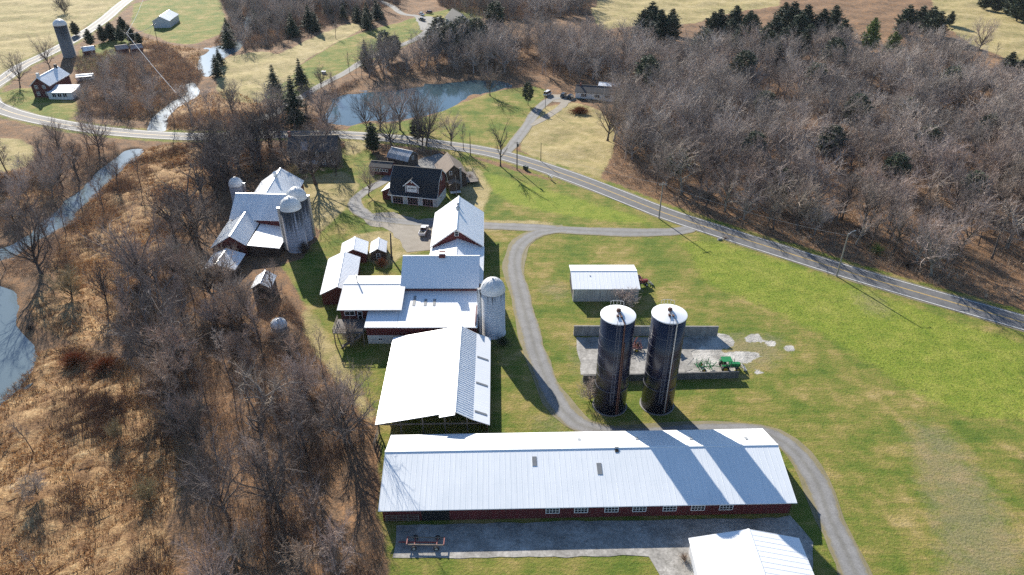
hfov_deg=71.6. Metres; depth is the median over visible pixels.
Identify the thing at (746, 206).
bare tree
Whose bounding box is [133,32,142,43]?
evergreen tree
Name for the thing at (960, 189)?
bare tree
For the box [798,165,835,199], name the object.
bare tree
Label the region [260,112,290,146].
bare tree
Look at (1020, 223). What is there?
bare tree
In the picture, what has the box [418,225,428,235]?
pickup truck
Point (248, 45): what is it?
undergrowth
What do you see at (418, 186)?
garage barn
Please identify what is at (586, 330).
bunker wall
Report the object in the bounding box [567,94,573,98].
parked car
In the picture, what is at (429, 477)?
long barn
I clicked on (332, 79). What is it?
bare tree
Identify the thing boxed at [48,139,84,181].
bare tree
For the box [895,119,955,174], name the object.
bare tree
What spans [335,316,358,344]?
bush
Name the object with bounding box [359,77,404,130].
bare tree
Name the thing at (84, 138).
bare tree
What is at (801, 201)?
bare tree
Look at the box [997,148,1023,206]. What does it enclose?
bare tree
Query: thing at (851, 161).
bare tree
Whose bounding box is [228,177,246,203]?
stave silo
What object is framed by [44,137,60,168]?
bare tree
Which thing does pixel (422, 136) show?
bare tree
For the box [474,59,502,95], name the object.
bare tree
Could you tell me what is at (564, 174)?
road centre line
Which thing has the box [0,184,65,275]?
bare tree
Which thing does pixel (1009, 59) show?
evergreen tree
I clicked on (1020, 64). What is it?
evergreen tree
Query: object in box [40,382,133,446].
brambles
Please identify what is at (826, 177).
bare tree
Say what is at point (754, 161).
bare tree
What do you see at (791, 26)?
evergreen tree
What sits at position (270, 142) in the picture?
bare tree
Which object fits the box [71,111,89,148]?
bare tree
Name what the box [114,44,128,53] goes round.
garden shed
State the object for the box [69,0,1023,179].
distant woods
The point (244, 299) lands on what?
bare tree
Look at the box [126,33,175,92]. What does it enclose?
power line
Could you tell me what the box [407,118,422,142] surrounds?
evergreen tree
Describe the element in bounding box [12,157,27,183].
bare tree
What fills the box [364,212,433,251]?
yard gravel
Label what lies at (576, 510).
window
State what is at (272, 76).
evergreen tree
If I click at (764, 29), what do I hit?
evergreen tree
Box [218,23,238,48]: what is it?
evergreen tree
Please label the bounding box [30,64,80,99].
red farmhouse
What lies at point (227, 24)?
evergreen tree
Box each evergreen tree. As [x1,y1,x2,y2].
[69,21,79,34]
[82,29,95,44]
[94,24,108,41]
[105,24,117,40]
[113,26,125,41]
[115,17,125,30]
[122,24,135,41]
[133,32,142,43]
[210,48,226,66]
[210,54,225,77]
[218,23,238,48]
[220,19,233,35]
[232,2,243,21]
[250,11,263,28]
[263,64,285,94]
[278,75,310,126]
[281,13,304,37]
[292,58,311,88]
[299,4,317,29]
[308,11,321,32]
[322,0,334,14]
[336,0,347,7]
[339,4,349,18]
[350,3,361,23]
[351,6,355,21]
[357,2,375,23]
[357,42,371,67]
[360,10,372,30]
[362,122,381,151]
[370,0,383,20]
[375,29,392,61]
[390,35,400,59]
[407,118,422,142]
[423,27,445,61]
[427,15,449,31]
[439,21,463,52]
[453,16,468,44]
[465,17,488,45]
[481,1,505,28]
[522,81,533,100]
[630,18,645,42]
[632,9,647,29]
[633,54,661,88]
[641,1,659,14]
[642,10,655,21]
[642,17,656,34]
[644,21,663,48]
[651,9,668,36]
[653,10,668,39]
[656,20,667,42]
[661,14,682,40]
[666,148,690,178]
[667,8,681,29]
[692,26,717,54]
[698,11,724,37]
[702,97,724,126]
[712,9,728,38]
[722,18,737,41]
[725,5,744,32]
[726,49,758,83]
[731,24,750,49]
[737,11,758,39]
[740,130,767,157]
[748,14,763,37]
[753,90,777,117]
[755,25,770,43]
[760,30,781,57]
[766,15,784,33]
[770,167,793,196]
[772,2,790,24]
[776,27,794,58]
[779,1,805,26]
[781,21,802,40]
[789,10,809,34]
[795,35,808,58]
[798,4,818,26]
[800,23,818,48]
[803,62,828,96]
[813,8,834,37]
[817,125,847,163]
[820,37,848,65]
[828,5,849,33]
[828,26,842,39]
[830,19,856,47]
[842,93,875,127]
[860,17,881,50]
[879,31,903,57]
[880,152,913,186]
[892,4,919,34]
[893,96,917,126]
[912,125,943,157]
[914,5,928,33]
[917,6,940,35]
[924,11,953,39]
[939,65,965,97]
[946,11,957,25]
[957,170,990,203]
[970,113,1003,146]
[976,0,992,8]
[987,0,1006,11]
[999,51,1019,75]
[1000,0,1016,14]
[1004,0,1023,20]
[1013,0,1023,21]
[1015,58,1023,75]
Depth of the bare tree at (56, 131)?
238.64 m
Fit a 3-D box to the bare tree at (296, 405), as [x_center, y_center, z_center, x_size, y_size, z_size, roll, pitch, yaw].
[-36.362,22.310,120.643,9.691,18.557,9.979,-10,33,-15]
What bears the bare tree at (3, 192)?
on the ground at (922, 482)
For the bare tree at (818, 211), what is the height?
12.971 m
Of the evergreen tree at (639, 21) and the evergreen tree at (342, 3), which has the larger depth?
the evergreen tree at (342, 3)
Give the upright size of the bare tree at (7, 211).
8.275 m
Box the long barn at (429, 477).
[378,428,796,521]
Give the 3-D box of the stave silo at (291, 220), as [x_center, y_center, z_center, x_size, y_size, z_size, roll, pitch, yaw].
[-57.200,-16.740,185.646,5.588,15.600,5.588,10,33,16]
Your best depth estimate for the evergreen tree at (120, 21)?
408.04 m
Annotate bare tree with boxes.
[0,51,31,86]
[0,139,12,173]
[0,155,36,198]
[0,177,10,196]
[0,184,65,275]
[0,197,21,221]
[1,172,28,211]
[6,418,33,452]
[8,467,48,501]
[12,146,46,177]
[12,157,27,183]
[14,194,53,246]
[15,546,38,573]
[24,130,51,174]
[26,31,55,68]
[30,140,83,186]
[33,115,67,146]
[34,160,62,195]
[38,262,84,304]
[40,117,64,155]
[40,214,60,248]
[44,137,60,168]
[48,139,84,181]
[52,0,73,12]
[53,198,69,233]
[59,106,115,151]
[62,133,83,166]
[69,173,84,212]
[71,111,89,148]
[71,255,112,304]
[75,197,177,288]
[78,130,89,155]
[85,174,104,211]
[85,252,204,372]
[88,175,103,206]
[93,129,105,153]
[94,257,129,296]
[98,417,123,442]
[105,156,120,186]
[105,237,153,276]
[107,282,131,321]
[108,289,140,347]
[110,268,127,310]
[125,473,157,501]
[127,174,191,233]
[129,149,141,185]
[129,269,152,320]
[131,243,165,307]
[133,154,205,219]
[134,338,191,415]
[135,253,148,287]
[138,174,223,238]
[139,332,163,367]
[141,305,201,386]
[141,372,215,450]
[142,191,206,242]
[142,232,183,270]
[143,196,160,258]
[144,306,209,369]
[155,385,211,435]
[156,189,212,244]
[158,271,186,322]
[160,402,266,520]
[161,216,181,253]
[163,514,239,574]
[164,234,237,304]
[165,244,197,299]
[165,252,182,296]
[168,153,209,202]
[174,110,233,170]
[176,117,243,174]
[181,248,206,295]
[183,127,243,184]
[183,131,222,172]
[186,110,243,151]
[188,137,231,197]
[189,133,252,190]
[189,360,207,408]
[189,429,207,482]
[190,241,239,296]
[191,289,225,323]
[196,407,306,514]
[197,268,258,320]
[200,111,257,165]
[206,94,266,150]
[208,327,234,388]
[209,514,260,569]
[212,115,248,175]
[212,286,240,332]
[216,323,252,358]
[222,119,244,158]
[224,269,266,338]
[226,108,273,154]
[227,112,258,132]
[229,367,277,453]
[230,361,248,405]
[231,356,302,422]
[231,427,275,497]
[232,393,244,435]
[236,97,289,150]
[236,337,265,385]
[237,127,264,172]
[237,511,268,564]
[238,89,289,146]
[242,127,266,167]
[243,298,264,357]
[244,119,264,149]
[257,257,283,313]
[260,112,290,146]
[260,308,314,369]
[262,95,277,122]
[262,357,288,403]
[263,125,274,152]
[265,366,307,423]
[266,101,351,184]
[270,370,322,452]
[273,532,328,574]
[274,411,308,483]
[279,351,332,397]
[280,329,298,385]
[284,482,325,544]
[292,364,392,446]
[295,76,339,114]
[296,85,312,113]
[302,100,311,118]
[304,87,341,130]
[304,469,323,516]
[304,507,362,574]
[306,107,335,134]
[306,360,365,427]
[311,63,329,87]
[312,324,325,375]
[322,144,344,175]
[323,387,335,426]
[325,357,376,408]
[327,71,336,89]
[344,84,377,127]
[352,159,381,195]
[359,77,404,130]
[369,99,404,146]
[375,76,413,129]
[403,79,432,119]
[404,96,443,146]
[406,94,449,145]
[431,109,462,145]
[459,120,466,149]
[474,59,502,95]
[483,114,509,166]
[584,78,634,140]
[647,130,709,187]
[648,146,672,191]
[660,140,702,194]
[683,112,748,178]
[685,169,727,207]
[690,147,719,189]
[693,143,711,178]
[703,159,730,186]
[712,164,755,211]
[716,158,744,191]
[720,161,752,205]
[732,138,762,192]
[732,174,773,219]
[735,150,769,197]
[736,142,773,185]
[739,158,785,200]
[750,176,769,204]
[752,121,825,195]
[755,159,800,213]
[757,176,782,201]
[761,187,786,226]
[762,179,797,229]
[767,164,839,230]
[782,147,824,202]
[783,142,820,190]
[787,133,851,211]
[789,170,830,219]
[796,196,851,225]
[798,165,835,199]
[800,195,851,234]
[818,129,861,172]
[827,189,857,221]
[834,190,852,219]
[837,166,871,219]
[846,121,908,173]
[846,148,860,172]
[847,212,879,245]
[852,171,898,236]
[854,163,890,221]
[858,150,898,212]
[859,182,899,231]
[868,209,892,245]
[869,160,890,179]
[870,140,892,178]
[878,162,950,216]
[882,138,915,165]
[883,200,924,255]
[884,184,912,224]
[884,192,922,243]
[886,173,914,232]
[887,164,913,188]
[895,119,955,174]
[895,150,919,174]
[902,199,980,262]
[907,146,923,178]
[910,176,951,229]
[912,205,971,276]
[915,128,976,191]
[916,203,947,238]
[923,163,963,198]
[924,159,948,201]
[934,208,961,244]
[938,138,972,195]
[938,158,993,223]
[942,202,1003,263]
[942,228,961,268]
[944,180,1008,229]
[954,180,970,205]
[954,183,991,235]
[963,151,982,176]
[968,16,1002,51]
[969,171,1006,216]
[970,190,996,225]
[971,155,1005,188]
[972,132,1004,170]
[977,200,999,245]
[978,127,1023,191]
[978,197,1023,248]
[985,145,1001,169]
[985,194,1023,258]
[986,174,1020,220]
[989,167,1019,211]
[993,193,1016,234]
[995,130,1021,175]
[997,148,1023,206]
[1000,220,1022,252]
[1003,161,1023,198]
[1009,172,1023,222]
[1013,171,1023,213]
[1014,203,1023,222]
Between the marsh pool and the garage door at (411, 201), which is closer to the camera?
the marsh pool
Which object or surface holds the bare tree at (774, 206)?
on the ground at (922, 482)
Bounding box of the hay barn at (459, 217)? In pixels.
[430,196,483,247]
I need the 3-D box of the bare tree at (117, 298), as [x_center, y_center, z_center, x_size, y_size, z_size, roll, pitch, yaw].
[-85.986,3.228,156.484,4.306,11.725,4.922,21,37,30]
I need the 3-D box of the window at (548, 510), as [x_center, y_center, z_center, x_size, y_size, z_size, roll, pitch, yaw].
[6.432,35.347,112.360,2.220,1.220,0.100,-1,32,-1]
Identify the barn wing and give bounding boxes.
[430,238,483,283]
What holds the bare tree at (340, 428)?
on the ground at (922, 482)
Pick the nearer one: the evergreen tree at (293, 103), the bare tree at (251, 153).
the bare tree at (251, 153)
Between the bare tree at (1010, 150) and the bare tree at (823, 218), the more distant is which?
the bare tree at (1010, 150)
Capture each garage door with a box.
[392,196,402,203]
[407,197,417,204]
[422,199,432,206]
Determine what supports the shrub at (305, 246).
on the ground at (922, 482)
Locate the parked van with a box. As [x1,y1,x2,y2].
[543,89,551,95]
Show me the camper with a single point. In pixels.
(79, 76)
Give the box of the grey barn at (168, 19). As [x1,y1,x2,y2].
[152,10,179,27]
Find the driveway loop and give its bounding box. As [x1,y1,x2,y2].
[530,98,569,125]
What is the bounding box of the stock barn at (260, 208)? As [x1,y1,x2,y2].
[229,192,285,226]
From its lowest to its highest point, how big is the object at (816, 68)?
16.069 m
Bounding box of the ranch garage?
[598,82,616,85]
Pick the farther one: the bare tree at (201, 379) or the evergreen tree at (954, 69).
the evergreen tree at (954, 69)
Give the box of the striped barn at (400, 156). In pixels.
[386,146,418,165]
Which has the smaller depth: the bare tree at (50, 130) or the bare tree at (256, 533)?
the bare tree at (256, 533)
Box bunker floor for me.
[576,337,700,374]
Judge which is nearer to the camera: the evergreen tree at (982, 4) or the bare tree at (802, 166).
the bare tree at (802, 166)
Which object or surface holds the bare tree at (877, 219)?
on the ground at (922, 482)
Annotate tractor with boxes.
[638,275,653,286]
[718,356,746,370]
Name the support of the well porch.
on the ground at (922, 482)
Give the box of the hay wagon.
[398,535,444,550]
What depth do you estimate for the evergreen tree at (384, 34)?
347.55 m
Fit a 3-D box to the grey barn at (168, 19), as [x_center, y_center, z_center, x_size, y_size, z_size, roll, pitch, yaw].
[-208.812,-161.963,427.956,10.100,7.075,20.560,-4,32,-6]
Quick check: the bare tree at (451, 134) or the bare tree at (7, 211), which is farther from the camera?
the bare tree at (451, 134)
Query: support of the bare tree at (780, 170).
on the ground at (922, 482)
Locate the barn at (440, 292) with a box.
[364,250,479,343]
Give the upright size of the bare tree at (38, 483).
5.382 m
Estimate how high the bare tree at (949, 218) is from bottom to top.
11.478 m
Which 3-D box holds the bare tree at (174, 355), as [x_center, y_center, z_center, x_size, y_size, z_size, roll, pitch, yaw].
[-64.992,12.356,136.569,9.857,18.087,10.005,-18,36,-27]
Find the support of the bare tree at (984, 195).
on the ground at (922, 482)
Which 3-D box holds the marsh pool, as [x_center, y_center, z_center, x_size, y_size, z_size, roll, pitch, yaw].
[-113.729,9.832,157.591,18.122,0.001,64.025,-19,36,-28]
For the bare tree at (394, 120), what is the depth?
249.07 m
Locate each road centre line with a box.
[0,0,1022,322]
[1,1,1021,321]
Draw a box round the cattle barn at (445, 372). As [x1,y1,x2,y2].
[373,325,490,448]
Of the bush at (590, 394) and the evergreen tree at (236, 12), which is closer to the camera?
the bush at (590, 394)
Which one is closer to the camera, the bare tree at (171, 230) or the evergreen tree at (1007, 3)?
the bare tree at (171, 230)
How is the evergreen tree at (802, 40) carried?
on the ground at (922, 482)
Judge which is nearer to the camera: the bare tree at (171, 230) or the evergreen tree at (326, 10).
the bare tree at (171, 230)
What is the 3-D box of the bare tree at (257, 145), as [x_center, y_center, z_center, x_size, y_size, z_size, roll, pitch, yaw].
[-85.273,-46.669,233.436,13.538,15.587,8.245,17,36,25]
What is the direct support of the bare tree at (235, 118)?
on the ground at (922, 482)
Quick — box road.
[0,0,1023,330]
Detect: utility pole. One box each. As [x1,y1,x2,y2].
[390,233,392,258]
[516,142,518,169]
[658,182,665,218]
[836,230,855,275]
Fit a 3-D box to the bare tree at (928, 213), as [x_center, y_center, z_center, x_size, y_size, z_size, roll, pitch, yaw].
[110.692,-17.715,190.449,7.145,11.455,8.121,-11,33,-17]
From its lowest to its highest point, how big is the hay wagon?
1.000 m
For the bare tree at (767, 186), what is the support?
on the ground at (922, 482)
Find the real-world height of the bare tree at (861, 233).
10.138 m
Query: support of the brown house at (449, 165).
on the ground at (922, 482)
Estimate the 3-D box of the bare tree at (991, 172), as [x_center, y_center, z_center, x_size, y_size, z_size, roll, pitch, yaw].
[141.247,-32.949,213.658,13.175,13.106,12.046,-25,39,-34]
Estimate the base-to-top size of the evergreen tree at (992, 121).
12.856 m
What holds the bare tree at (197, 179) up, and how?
on the ground at (922, 482)
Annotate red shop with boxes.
[368,160,395,175]
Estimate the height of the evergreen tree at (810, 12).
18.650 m
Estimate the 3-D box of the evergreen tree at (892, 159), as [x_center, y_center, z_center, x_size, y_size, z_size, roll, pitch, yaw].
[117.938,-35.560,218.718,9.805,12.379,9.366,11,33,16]
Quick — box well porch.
[447,178,460,193]
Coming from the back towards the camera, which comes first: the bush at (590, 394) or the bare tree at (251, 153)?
the bare tree at (251, 153)
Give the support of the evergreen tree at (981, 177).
on the ground at (922, 482)
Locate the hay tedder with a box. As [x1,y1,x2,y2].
[694,358,720,371]
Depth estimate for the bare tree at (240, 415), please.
124.97 m
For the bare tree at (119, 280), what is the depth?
160.51 m
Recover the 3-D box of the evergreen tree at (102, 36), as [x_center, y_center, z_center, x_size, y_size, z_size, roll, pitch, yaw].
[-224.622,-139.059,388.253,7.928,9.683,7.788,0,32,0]
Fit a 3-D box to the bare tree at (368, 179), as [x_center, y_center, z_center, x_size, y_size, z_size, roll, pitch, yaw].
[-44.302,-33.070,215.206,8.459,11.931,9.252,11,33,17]
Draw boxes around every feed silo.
[592,300,635,416]
[639,299,687,415]
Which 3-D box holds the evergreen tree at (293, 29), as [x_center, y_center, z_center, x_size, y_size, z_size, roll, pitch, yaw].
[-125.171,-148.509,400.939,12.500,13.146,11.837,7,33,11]
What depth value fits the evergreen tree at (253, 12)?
412.43 m
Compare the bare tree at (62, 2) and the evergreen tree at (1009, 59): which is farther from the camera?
the bare tree at (62, 2)
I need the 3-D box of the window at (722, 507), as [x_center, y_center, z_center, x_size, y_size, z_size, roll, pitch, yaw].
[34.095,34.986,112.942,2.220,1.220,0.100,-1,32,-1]
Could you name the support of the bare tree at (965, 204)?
on the ground at (922, 482)
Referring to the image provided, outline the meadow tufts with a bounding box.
[684,242,1023,420]
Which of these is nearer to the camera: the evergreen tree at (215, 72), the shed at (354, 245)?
the shed at (354, 245)
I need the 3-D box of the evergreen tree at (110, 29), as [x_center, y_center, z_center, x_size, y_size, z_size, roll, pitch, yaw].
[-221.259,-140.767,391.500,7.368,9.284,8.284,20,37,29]
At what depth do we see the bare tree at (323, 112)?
263.12 m
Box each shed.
[81,45,94,55]
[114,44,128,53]
[128,43,143,52]
[205,248,245,276]
[247,224,283,255]
[320,251,360,304]
[340,236,368,262]
[569,265,639,300]
[688,528,813,574]
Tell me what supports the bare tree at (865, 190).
on the ground at (922, 482)
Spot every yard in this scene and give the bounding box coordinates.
[413,14,438,48]
[547,94,576,102]
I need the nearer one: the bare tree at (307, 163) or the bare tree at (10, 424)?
the bare tree at (10, 424)
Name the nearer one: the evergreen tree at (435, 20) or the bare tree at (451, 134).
the bare tree at (451, 134)
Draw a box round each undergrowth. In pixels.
[0,139,391,574]
[71,0,592,162]
[358,37,1023,305]
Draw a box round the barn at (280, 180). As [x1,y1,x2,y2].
[254,167,303,193]
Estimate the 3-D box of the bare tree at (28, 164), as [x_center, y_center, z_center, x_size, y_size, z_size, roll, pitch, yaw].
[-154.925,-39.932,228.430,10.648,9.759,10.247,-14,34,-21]
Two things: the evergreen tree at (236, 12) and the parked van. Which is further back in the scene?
the evergreen tree at (236, 12)
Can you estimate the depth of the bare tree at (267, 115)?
244.54 m
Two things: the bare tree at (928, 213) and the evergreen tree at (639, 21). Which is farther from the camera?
the evergreen tree at (639, 21)
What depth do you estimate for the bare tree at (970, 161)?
222.05 m
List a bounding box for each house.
[251,270,276,297]
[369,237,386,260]
[434,152,478,188]
[445,8,468,21]
[575,83,618,101]
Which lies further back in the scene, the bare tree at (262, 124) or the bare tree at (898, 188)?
the bare tree at (262, 124)
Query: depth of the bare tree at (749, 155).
217.09 m
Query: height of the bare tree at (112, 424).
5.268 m
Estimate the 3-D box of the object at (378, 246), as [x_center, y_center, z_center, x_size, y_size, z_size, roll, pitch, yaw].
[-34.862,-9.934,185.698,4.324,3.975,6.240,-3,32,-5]
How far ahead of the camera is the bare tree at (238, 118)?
246.30 m
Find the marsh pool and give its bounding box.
[0,286,37,405]
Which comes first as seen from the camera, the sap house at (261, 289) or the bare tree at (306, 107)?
the sap house at (261, 289)
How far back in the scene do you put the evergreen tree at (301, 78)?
312.62 m
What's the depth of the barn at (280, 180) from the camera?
208.47 m
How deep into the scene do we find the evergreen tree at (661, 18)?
385.63 m
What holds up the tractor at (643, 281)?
on the ground at (922, 482)
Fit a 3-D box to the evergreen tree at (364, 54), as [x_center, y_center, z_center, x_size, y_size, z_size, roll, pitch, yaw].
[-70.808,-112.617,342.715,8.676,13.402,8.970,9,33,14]
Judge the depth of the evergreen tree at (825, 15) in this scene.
389.24 m
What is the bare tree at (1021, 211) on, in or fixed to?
on the ground at (922, 482)
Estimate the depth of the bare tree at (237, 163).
227.13 m
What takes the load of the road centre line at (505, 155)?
on the road
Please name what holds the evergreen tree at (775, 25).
on the ground at (922, 482)
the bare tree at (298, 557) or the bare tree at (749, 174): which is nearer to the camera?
the bare tree at (298, 557)
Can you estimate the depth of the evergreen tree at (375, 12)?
437.51 m
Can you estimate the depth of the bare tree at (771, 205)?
196.99 m
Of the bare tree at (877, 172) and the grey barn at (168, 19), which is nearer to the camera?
the bare tree at (877, 172)
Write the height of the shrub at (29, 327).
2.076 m
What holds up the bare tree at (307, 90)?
on the ground at (922, 482)
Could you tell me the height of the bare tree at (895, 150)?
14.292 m
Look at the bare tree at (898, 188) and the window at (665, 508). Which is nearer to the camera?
the window at (665, 508)
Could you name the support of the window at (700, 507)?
in the long barn at (429, 477)
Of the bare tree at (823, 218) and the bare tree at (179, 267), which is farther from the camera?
the bare tree at (823, 218)
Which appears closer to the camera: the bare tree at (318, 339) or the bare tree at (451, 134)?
the bare tree at (318, 339)
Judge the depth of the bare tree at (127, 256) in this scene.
163.77 m
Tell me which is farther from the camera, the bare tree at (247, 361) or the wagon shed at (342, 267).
the wagon shed at (342, 267)
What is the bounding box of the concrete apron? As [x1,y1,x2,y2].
[393,515,812,574]
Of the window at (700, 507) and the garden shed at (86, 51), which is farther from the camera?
the garden shed at (86, 51)
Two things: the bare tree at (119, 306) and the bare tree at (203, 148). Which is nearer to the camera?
the bare tree at (119, 306)
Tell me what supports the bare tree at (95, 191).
on the ground at (922, 482)
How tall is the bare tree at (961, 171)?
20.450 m
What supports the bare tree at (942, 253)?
on the ground at (922, 482)
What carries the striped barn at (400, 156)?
on the ground at (922, 482)
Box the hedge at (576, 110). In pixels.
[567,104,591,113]
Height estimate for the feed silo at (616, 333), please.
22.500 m
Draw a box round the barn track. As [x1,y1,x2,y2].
[507,226,868,574]
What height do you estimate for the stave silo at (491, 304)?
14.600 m
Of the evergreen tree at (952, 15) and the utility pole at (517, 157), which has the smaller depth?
the utility pole at (517, 157)
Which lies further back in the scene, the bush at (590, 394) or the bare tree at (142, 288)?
the bare tree at (142, 288)
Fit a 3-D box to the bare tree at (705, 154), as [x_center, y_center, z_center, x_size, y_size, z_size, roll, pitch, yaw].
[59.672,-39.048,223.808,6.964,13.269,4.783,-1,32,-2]
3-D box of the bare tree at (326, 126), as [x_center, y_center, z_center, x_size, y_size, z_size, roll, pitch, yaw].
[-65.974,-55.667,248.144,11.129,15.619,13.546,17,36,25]
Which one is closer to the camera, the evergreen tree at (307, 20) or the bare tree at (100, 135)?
the bare tree at (100, 135)
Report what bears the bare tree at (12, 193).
on the ground at (922, 482)
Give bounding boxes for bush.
[284,161,299,175]
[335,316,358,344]
[576,375,597,400]
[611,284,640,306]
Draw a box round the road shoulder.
[0,0,1023,331]
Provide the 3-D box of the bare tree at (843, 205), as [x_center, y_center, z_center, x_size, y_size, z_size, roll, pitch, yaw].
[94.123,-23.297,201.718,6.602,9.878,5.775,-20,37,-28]
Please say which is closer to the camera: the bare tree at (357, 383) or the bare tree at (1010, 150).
the bare tree at (357, 383)
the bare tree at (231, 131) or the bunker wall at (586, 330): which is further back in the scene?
the bare tree at (231, 131)
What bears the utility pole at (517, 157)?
on the ground at (922, 482)
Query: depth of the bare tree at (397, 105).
262.06 m
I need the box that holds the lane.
[239,0,431,129]
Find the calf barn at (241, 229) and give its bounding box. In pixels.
[210,210,258,256]
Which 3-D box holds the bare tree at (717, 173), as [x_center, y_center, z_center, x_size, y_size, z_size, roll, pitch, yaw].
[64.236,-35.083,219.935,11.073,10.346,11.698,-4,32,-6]
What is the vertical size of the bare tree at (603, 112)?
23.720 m
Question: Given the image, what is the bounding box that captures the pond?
[325,80,511,125]
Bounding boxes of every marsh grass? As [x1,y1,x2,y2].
[0,36,261,344]
[0,141,269,574]
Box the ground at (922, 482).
[0,0,1023,574]
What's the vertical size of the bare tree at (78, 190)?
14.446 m
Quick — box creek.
[0,13,250,259]
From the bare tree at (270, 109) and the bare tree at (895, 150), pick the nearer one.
the bare tree at (895, 150)
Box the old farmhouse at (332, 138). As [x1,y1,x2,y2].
[287,131,341,167]
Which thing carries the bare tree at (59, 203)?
on the ground at (922, 482)
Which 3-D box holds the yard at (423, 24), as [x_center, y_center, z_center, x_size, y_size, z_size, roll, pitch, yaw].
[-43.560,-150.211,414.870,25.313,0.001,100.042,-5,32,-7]
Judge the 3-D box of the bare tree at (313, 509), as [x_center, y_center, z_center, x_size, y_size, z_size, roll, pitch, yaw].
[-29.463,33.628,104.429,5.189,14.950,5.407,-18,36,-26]
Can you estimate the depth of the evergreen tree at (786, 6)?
404.45 m
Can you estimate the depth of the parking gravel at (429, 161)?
241.87 m
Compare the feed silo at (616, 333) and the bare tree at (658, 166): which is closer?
the feed silo at (616, 333)
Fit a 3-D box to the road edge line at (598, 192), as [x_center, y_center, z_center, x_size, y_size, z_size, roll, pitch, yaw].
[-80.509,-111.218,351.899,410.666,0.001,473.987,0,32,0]
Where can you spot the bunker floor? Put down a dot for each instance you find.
(587, 349)
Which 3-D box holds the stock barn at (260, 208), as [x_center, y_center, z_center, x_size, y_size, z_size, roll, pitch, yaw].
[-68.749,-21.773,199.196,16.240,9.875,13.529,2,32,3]
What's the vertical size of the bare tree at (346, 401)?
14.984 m
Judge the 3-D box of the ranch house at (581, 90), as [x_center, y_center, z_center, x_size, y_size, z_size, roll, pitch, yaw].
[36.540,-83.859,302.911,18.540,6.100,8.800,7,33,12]
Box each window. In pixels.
[344,311,354,315]
[357,311,362,318]
[546,508,559,513]
[574,508,587,512]
[604,507,618,512]
[632,507,646,511]
[662,506,676,510]
[690,505,704,510]
[719,505,733,509]
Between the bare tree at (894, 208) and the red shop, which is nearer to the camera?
the bare tree at (894, 208)
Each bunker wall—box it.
[573,325,718,335]
[582,371,738,381]
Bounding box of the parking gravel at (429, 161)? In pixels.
[414,153,443,167]
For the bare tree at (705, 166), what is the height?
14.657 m
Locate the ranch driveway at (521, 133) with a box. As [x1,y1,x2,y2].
[502,96,566,153]
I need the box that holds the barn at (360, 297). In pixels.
[332,275,404,348]
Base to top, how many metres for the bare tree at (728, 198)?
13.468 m
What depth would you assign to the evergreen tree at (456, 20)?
359.42 m
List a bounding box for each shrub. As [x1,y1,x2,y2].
[25,324,36,331]
[51,348,98,373]
[84,350,124,377]
[250,327,288,343]
[262,240,285,257]
[290,239,314,255]
[375,257,387,267]
[494,332,513,347]
[866,241,887,257]
[882,248,895,260]
[887,254,923,270]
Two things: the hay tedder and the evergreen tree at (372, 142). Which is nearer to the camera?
the hay tedder
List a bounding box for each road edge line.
[0,0,1023,315]
[0,2,1023,329]
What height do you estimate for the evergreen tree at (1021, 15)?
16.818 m
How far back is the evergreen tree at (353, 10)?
434.91 m
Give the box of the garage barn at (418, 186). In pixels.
[381,165,447,206]
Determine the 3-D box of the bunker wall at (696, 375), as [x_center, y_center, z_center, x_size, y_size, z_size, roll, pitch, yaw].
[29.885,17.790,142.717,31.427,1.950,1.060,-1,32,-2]
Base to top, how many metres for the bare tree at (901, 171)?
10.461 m
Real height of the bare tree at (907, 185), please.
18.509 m
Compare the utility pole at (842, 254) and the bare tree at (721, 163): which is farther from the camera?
the bare tree at (721, 163)
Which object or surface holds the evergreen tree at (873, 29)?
on the ground at (922, 482)
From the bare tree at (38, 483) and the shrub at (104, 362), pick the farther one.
the shrub at (104, 362)
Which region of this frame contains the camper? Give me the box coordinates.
[75,73,94,80]
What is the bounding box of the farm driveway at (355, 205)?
[347,175,696,236]
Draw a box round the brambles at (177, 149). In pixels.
[0,143,385,574]
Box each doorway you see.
[421,510,449,520]
[570,271,572,294]
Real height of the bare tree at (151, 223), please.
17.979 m
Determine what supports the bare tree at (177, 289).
on the ground at (922, 482)
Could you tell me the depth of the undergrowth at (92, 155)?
151.43 m
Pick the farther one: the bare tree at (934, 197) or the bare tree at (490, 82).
the bare tree at (490, 82)
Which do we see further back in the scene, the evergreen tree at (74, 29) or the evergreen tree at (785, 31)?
the evergreen tree at (74, 29)
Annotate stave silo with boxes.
[52,19,76,57]
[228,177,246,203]
[270,317,286,332]
[276,196,307,252]
[286,186,315,240]
[477,277,505,339]

